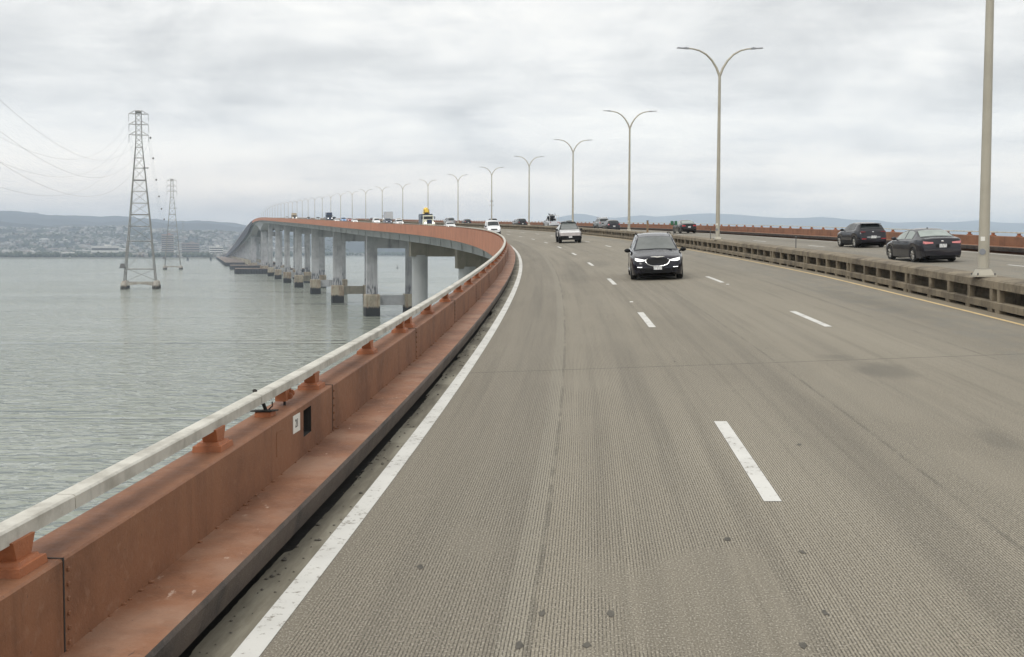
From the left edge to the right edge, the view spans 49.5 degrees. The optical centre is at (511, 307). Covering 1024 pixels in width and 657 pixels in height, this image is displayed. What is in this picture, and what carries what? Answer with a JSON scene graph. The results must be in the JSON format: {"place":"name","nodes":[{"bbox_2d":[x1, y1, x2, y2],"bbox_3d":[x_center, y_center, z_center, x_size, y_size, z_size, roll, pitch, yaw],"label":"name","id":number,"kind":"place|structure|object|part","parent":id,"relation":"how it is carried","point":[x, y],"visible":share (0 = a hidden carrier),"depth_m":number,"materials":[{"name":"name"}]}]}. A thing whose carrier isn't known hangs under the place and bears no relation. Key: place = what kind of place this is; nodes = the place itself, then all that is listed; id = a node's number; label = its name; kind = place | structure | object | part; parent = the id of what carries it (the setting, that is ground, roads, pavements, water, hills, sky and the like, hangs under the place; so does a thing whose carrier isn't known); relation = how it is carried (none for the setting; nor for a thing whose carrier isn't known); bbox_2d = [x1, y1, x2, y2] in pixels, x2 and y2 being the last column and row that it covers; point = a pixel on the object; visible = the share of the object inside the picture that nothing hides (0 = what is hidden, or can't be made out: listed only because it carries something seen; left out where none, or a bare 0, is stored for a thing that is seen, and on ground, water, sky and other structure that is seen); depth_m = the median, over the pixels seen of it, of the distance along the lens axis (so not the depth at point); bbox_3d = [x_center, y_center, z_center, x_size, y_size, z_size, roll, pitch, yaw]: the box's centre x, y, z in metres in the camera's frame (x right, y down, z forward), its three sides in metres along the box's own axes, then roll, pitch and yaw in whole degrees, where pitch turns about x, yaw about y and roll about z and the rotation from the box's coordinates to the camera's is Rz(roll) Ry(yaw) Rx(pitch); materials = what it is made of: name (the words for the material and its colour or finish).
{"place":"outdoors","nodes":[
{"label":"outdoors","id":0,"kind":"place"},
{"bbox_2d":[0,211,404,255],"bbox_3d":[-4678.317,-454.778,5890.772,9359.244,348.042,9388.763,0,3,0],"label":"hills","id":1,"kind":"structure","parent":0,"point":[19,219],"depth_m":6466.28,"materials":[{"name":"grey"}]},
{"bbox_2d":[91,245,118,253],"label":"building","id":2,"kind":"structure","parent":1,"relation":"on","point":[105,248],"depth_m":2682.26,"materials":[{"name":"white glass"}]},
{"bbox_2d":[161,233,173,252],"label":"office building","id":3,"kind":"structure","parent":1,"relation":"on","point":[171,244],"depth_m":2842.53,"materials":[{"name":"grey glass"}]},
{"bbox_2d":[180,221,185,252],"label":"transmission tower","id":4,"kind":"structure","parent":1,"relation":"on","point":[184,237],"depth_m":2891.84,"materials":[{"name":"metal"}]},
{"bbox_2d":[181,242,198,252],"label":"office building","id":5,"kind":"structure","parent":1,"relation":"on","point":[191,246],"depth_m":2925.76,"materials":[{"name":"grey glass"}]},
{"bbox_2d":[0,225,399,256],"bbox_3d":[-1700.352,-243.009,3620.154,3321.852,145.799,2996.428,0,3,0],"label":"distant town","id":6,"kind":"object","parent":1,"relation":"on","point":[158,247],"visible":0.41,"depth_m":3965.20},
{"bbox_2d":[0,224,404,256],"bbox_3d":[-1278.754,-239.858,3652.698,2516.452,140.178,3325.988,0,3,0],"label":"shore trees","id":7,"kind":"object","parent":1,"relation":"on","point":[46,253],"visible":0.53,"depth_m":3768.26,"materials":[{"name":"grey plant"}]},
{"bbox_2d":[209,245,222,253],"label":"apartment building","id":8,"kind":"structure","parent":1,"relation":"on","point":[217,249],"depth_m":2798.92,"materials":[{"name":"beige concrete"}]},
{"bbox_2d":[282,247,304,251],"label":"office building","id":9,"kind":"structure","parent":1,"relation":"on","point":[291,249],"depth_m":3683.44,"materials":[{"name":"grey glass"}]},
{"bbox_2d":[0,255,437,258],"bbox_3d":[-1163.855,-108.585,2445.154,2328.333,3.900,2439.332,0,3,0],"label":"shore bank","id":10,"kind":"structure","parent":0,"point":[129,257],"depth_m":2465.02,"materials":[{"name":"grey"}]},
{"bbox_2d":[0,256,457,541],"bbox_3d":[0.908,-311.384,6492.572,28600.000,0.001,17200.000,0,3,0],"label":"water","id":11,"kind":"structure","parent":0,"point":[100,370],"depth_m":236.23,"materials":[{"name":"grey liquid"}]},
{"bbox_2d":[120,110,160,289],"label":"transmission tower","id":12,"kind":"structure","parent":11,"relation":"in","point":[126,283],"depth_m":583.33,"materials":[{"name":"metal"}]},
{"bbox_2d":[0,100,141,159],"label":"power cable","id":13,"kind":"object","parent":12,"relation":"attached to","point":[57,144],"visible":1,"depth_m":265.37,"materials":[{"name":"metal"}]},
{"bbox_2d":[162,179,182,269],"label":"transmission tower","id":14,"kind":"structure","parent":11,"relation":"in","point":[165,267],"depth_m":1149.13,"materials":[{"name":"metal"}]},
{"bbox_2d":[216,257,274,265],"bbox_3d":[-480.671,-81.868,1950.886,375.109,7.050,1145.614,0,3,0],"label":"pile causeway","id":15,"kind":"structure","parent":11,"relation":"in","point":[226,261],"depth_m":1481.99,"materials":[{"name":"grey concrete"}]},
{"bbox_2d":[243,245,256,261],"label":"bridge pier","id":16,"kind":"structure","parent":11,"relation":"in","point":[245,253],"depth_m":1449.67,"materials":[{"name":"grey concrete"}]},
{"bbox_2d":[245,242,259,264],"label":"bridge pier","id":17,"kind":"structure","parent":11,"relation":"in","point":[247,252],"depth_m":1363.63,"materials":[{"name":"grey concrete"}]},
{"bbox_2d":[248,238,260,264],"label":"bridge pier","id":18,"kind":"structure","parent":11,"relation":"in","point":[249,261],"depth_m":1276.49,"materials":[{"name":"grey concrete"}]},
{"bbox_2d":[250,236,267,264],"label":"bridge pier","id":19,"kind":"structure","parent":11,"relation":"in","point":[253,249],"depth_m":1189.07,"materials":[{"name":"grey concrete"}]},
{"bbox_2d":[229,265,290,269],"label":"timber fender","id":20,"kind":"object","parent":11,"relation":"in","point":[232,267],"visible":0.41,"depth_m":1162.26,"materials":[{"name":"grey wood"}]},
{"bbox_2d":[234,268,304,273],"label":"timber fender","id":21,"kind":"object","parent":11,"relation":"in","point":[250,270],"visible":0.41,"depth_m":955.74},
{"bbox_2d":[260,231,283,267],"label":"bridge pier","id":22,"kind":"structure","parent":11,"relation":"in","point":[264,252],"depth_m":968.75,"materials":[{"name":"grey concrete"}]},
{"bbox_2d":[225,218,1023,317],"bbox_3d":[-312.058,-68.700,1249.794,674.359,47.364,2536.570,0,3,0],"label":"bridge deck","id":23,"kind":"structure","parent":22,"relation":"on","point":[484,244],"depth_m":242.67,"materials":[{"name":"concrete"}]},
{"bbox_2d":[0,217,515,656],"bbox_3d":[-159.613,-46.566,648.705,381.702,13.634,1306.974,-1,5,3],"label":"steel parapet","id":24,"kind":"structure","parent":23,"relation":"on","point":[180,556],"depth_m":7.52,"materials":[{"name":"red paint"}]},
{"bbox_2d":[293,413,299,433],"bbox_3d":[-1.926,1.038,9.934,0.008,0.160,0.235,0,3,4],"label":"number plate","id":25,"kind":"object","parent":24,"relation":"attached to","point":[296,422],"visible":1,"depth_m":9.92,"materials":[{"name":"white metal"}]},
{"bbox_2d":[298,217,1023,254],"bbox_3d":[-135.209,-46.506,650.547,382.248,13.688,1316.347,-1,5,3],"label":"steel parapet","id":26,"kind":"structure","parent":23,"relation":"on","point":[969,240],"depth_m":92.29,"materials":[{"name":"red paint"}]},
{"bbox_2d":[299,218,1023,315],"bbox_3d":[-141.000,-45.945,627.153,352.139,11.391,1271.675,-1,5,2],"label":"median barrier","id":27,"kind":"object","parent":23,"relation":"on","point":[1001,295],"visible":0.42,"depth_m":35.36,"materials":[{"name":"grey concrete"}]},
{"bbox_2d":[399,184,406,220],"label":"street lamp","id":28,"kind":"object","parent":27,"relation":"on","point":[402,202],"visible":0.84,"depth_m":329.93,"materials":[{"name":"metal"}]},
{"bbox_2d":[447,174,462,222],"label":"street lamp","id":29,"kind":"object","parent":27,"relation":"on","point":[458,212],"visible":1,"depth_m":256.24,"materials":[{"name":"metal"}]},
{"bbox_2d":[484,167,503,219],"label":"street lamp","id":30,"kind":"object","parent":27,"relation":"on","point":[491,189],"visible":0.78,"depth_m":218.34,"materials":[{"name":"metal"}]},
{"bbox_2d":[516,156,543,224],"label":"street lamp","id":31,"kind":"object","parent":27,"relation":"on","point":[529,191],"visible":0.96,"depth_m":180.44,"materials":[{"name":"metal"}]},
{"bbox_2d":[554,139,588,221],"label":"street lamp","id":32,"kind":"object","parent":27,"relation":"on","point":[572,177],"visible":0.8,"depth_m":142.05,"materials":[{"name":"metal"}]},
{"bbox_2d":[603,110,655,230],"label":"street lamp","id":33,"kind":"object","parent":27,"relation":"on","point":[629,229],"visible":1,"depth_m":103.50,"materials":[{"name":"metal"}]},
{"bbox_2d":[671,221,676,234],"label":"median sign","id":34,"kind":"object","parent":27,"relation":"on","point":[672,222],"visible":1,"depth_m":82.16,"materials":[{"name":"metal"}]},
{"bbox_2d":[677,47,762,239],"bbox_3d":[12.096,-9.568,64.959,5.021,11.222,0.460,0,3,0],"label":"street lamp","id":35,"kind":"object","parent":27,"relation":"on","point":[718,156],"visible":1,"depth_m":64.86,"materials":[{"name":"metal"}]},
{"bbox_2d":[970,0,996,276],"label":"street lamp","id":36,"kind":"object","parent":27,"relation":"on","point":[984,225],"visible":1,"depth_m":26.43,"materials":[{"name":"metal"}]},
{"bbox_2d":[268,223,283,275],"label":"bridge pier","id":37,"kind":"structure","parent":11,"relation":"in","point":[271,268],"depth_m":875.64,"materials":[{"name":"grey concrete"}]},
{"bbox_2d":[274,224,294,278],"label":"bridge pier","id":38,"kind":"structure","parent":11,"relation":"in","point":[278,272],"depth_m":787.35,"materials":[{"name":"grey concrete"}]},
{"bbox_2d":[283,225,310,282],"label":"bridge pier","id":39,"kind":"structure","parent":11,"relation":"in","point":[287,274],"depth_m":699.19,"materials":[{"name":"grey concrete"}]},
{"bbox_2d":[294,227,325,287],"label":"bridge pier","id":40,"kind":"structure","parent":11,"relation":"in","point":[299,278],"depth_m":614.66,"materials":[{"name":"grey concrete"}]},
{"bbox_2d":[310,228,347,293],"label":"bridge pier","id":41,"kind":"structure","parent":11,"relation":"in","point":[316,283],"depth_m":524.09,"materials":[{"name":"grey concrete"}]},
{"bbox_2d":[331,231,365,302],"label":"bridge pier","id":42,"kind":"structure","parent":11,"relation":"in","point":[339,290],"depth_m":437.31,"materials":[{"name":"grey concrete"}]},
{"bbox_2d":[363,236,411,316],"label":"bridge pier","id":43,"kind":"structure","parent":11,"relation":"in","point":[373,300],"depth_m":349.34,"materials":[{"name":"grey concrete"}]},
{"bbox_2d":[409,241,454,318],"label":"bridge pier","id":44,"kind":"structure","parent":11,"relation":"in","point":[419,253],"depth_m":270.42,"materials":[{"name":"grey concrete"}]},
{"bbox_2d":[455,249,488,285],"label":"bridge pier","id":45,"kind":"structure","parent":11,"relation":"in","point":[466,263],"depth_m":206.47,"materials":[{"name":"grey concrete"}]},
{"bbox_2d":[0,0,1023,224],"label":"sky","id":46,"kind":"structure","parent":0,"point":[846,109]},
{"bbox_2d":[514,218,526,224],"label":"suv","id":47,"kind":"object","parent":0,"point":[520,221],"visible":0.74,"depth_m":217.78,"materials":[{"name":"black paint"}]},
{"bbox_2d":[189,221,1023,656],"bbox_3d":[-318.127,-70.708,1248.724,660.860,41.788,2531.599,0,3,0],"label":"road","id":48,"kind":"structure","parent":0,"point":[593,449],"depth_m":9.95,"materials":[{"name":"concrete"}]},
{"bbox_2d":[325,212,332,219],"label":"container truck","id":49,"kind":"object","parent":48,"relation":"on","point":[328,215],"visible":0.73,"depth_m":494.74,"materials":[{"name":"paint"}]},
{"bbox_2d":[199,305,498,653],"bbox_3d":[-0.915,0.872,19.646,0.367,0.910,29.876,0,3,3],"label":"gutter grit","id":50,"kind":"object","parent":48,"relation":"on","point":[285,559],"visible":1,"depth_m":10.52,"materials":[{"name":"grey gravel"}]},
{"bbox_2d":[372,218,379,222],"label":"van","id":51,"kind":"object","parent":48,"relation":"on","point":[374,220],"visible":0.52,"depth_m":337.39,"materials":[{"name":"white paint"}]},
{"bbox_2d":[383,218,391,223],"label":"pickup truck","id":52,"kind":"object","parent":48,"relation":"on","point":[388,220],"visible":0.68,"depth_m":317.00,"materials":[{"name":"paint"}]},
{"bbox_2d":[393,218,403,223],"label":"pickup truck","id":53,"kind":"object","parent":48,"relation":"on","point":[397,220],"visible":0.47,"depth_m":278.78,"materials":[{"name":"white paint"}]},
{"bbox_2d":[418,214,434,225],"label":"work truck","id":54,"kind":"object","parent":48,"relation":"on","point":[425,218],"visible":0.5,"depth_m":236.75,"materials":[{"name":"beige paint"}]},
{"bbox_2d":[422,207,429,213],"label":"yellow machine","id":55,"kind":"object","parent":54,"relation":"on","point":[425,210],"visible":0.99,"depth_m":238.88,"materials":[{"name":"paint"}]},
{"bbox_2d":[444,222,455,226],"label":"sedan","id":56,"kind":"object","parent":48,"relation":"on","point":[450,224],"visible":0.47,"depth_m":204.99,"materials":[{"name":"white paint"}]},
{"bbox_2d":[484,220,501,233],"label":"van","id":57,"kind":"object","parent":48,"relation":"on","point":[492,225],"visible":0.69,"depth_m":145.38,"materials":[{"name":"white paint"}]},
{"bbox_2d":[555,222,581,242],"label":"pickup truck","id":58,"kind":"object","parent":48,"relation":"on","point":[568,231],"visible":0.98,"depth_m":96.06,"materials":[{"name":"silver metal"}]},
{"bbox_2d":[624,232,685,278],"bbox_3d":[5.477,-2.035,42.788,2.328,1.698,5.214,-1,5,5],"label":"minivan","id":59,"kind":"object","parent":48,"relation":"on","point":[654,254],"visible":1,"depth_m":40.90,"materials":[{"name":"black paint"}]},
{"bbox_2d":[464,226,1023,278],"bbox_3d":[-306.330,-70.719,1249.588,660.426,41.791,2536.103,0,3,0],"label":"road","id":60,"kind":"structure","parent":0,"point":[1007,265],"depth_m":56.90,"materials":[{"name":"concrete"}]},
{"bbox_2d":[383,212,392,220],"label":"box truck","id":61,"kind":"object","parent":60,"relation":"on","point":[388,215],"visible":0.28,"depth_m":388.05,"materials":[{"name":"white paint"}]},
{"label":"rear door","id":62,"kind":"part","parent":61,"relation":"part of","materials":[{"name":"silver paint"}]},
{"bbox_2d":[445,218,455,222],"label":"pickup truck","id":63,"kind":"object","parent":60,"relation":"on","point":[450,220],"visible":0.66,"depth_m":292.62,"materials":[{"name":"paint"}]},
{"bbox_2d":[462,219,470,222],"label":"crossover","id":64,"kind":"object","parent":60,"relation":"on","point":[466,221],"visible":0.65,"depth_m":273.34,"materials":[{"name":"grey paint"}]},
{"bbox_2d":[543,215,559,225],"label":"pickup truck","id":65,"kind":"object","parent":60,"relation":"on","point":[547,222],"visible":0.87,"depth_m":204.91,"materials":[{"name":"silver paint"}]},
{"bbox_2d":[547,213,554,220],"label":"tool load","id":66,"kind":"object","parent":65,"relation":"in","point":[551,218],"visible":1,"depth_m":205.38},
{"bbox_2d":[593,217,608,227],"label":"suv","id":67,"kind":"object","parent":60,"relation":"on","point":[598,222],"visible":0.66,"depth_m":168.34,"materials":[{"name":"paint"}]},
{"bbox_2d":[602,220,619,229],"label":"crossover","id":68,"kind":"object","parent":60,"relation":"on","point":[611,224],"visible":0.82,"depth_m":145.57,"materials":[{"name":"grey paint"}]},
{"bbox_2d":[674,220,695,232],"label":"sedan","id":69,"kind":"object","parent":60,"relation":"on","point":[687,226],"visible":0.9,"depth_m":122.46,"materials":[{"name":"black paint"}]},
{"bbox_2d":[837,222,885,247],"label":"crossover","id":70,"kind":"object","parent":60,"relation":"on","point":[856,234],"visible":1,"depth_m":66.36,"materials":[{"name":"grey paint"}]},
{"bbox_2d":[860,224,882,228],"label":"rear window","id":71,"kind":"structure","parent":70,"relation":"in","point":[867,226],"depth_m":66.31,"materials":[{"name":"black glass"}]},
{"bbox_2d":[886,227,960,261],"bbox_3d":[18.073,-2.801,49.011,2.245,1.470,4.808,-2,5,-1],"label":"sedan","id":72,"kind":"object","parent":60,"relation":"on","point":[917,244],"visible":1,"depth_m":47.38,"materials":[{"name":"grey paint"}]},
{"bbox_3d":[17.322,-3.196,49.204,0.191,0.378,0.913,0,3,-1],"label":"side window","id":73,"kind":"part","parent":72,"relation":"part of","materials":[{"name":"grey glass"}]},
{"bbox_3d":[17.336,-3.140,48.255,0.206,0.357,0.800,-2,5,-1],"label":"side window","id":74,"kind":"part","parent":72,"relation":"part of","materials":[{"name":"grey glass"}]},
{"bbox_3d":[18.077,-3.184,47.616,1.369,0.275,0.601,-2,5,-1],"label":"rear window","id":75,"kind":"part","parent":72,"relation":"part of","materials":[{"name":"grey glass"}]},
{"bbox_2d":[557,213,1023,236],"bbox_3d":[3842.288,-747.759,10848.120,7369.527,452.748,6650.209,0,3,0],"label":"hills","id":76,"kind":"structure","parent":0,"point":[705,219],"depth_m":11457.21,"materials":[{"name":"grey"}]}
]}

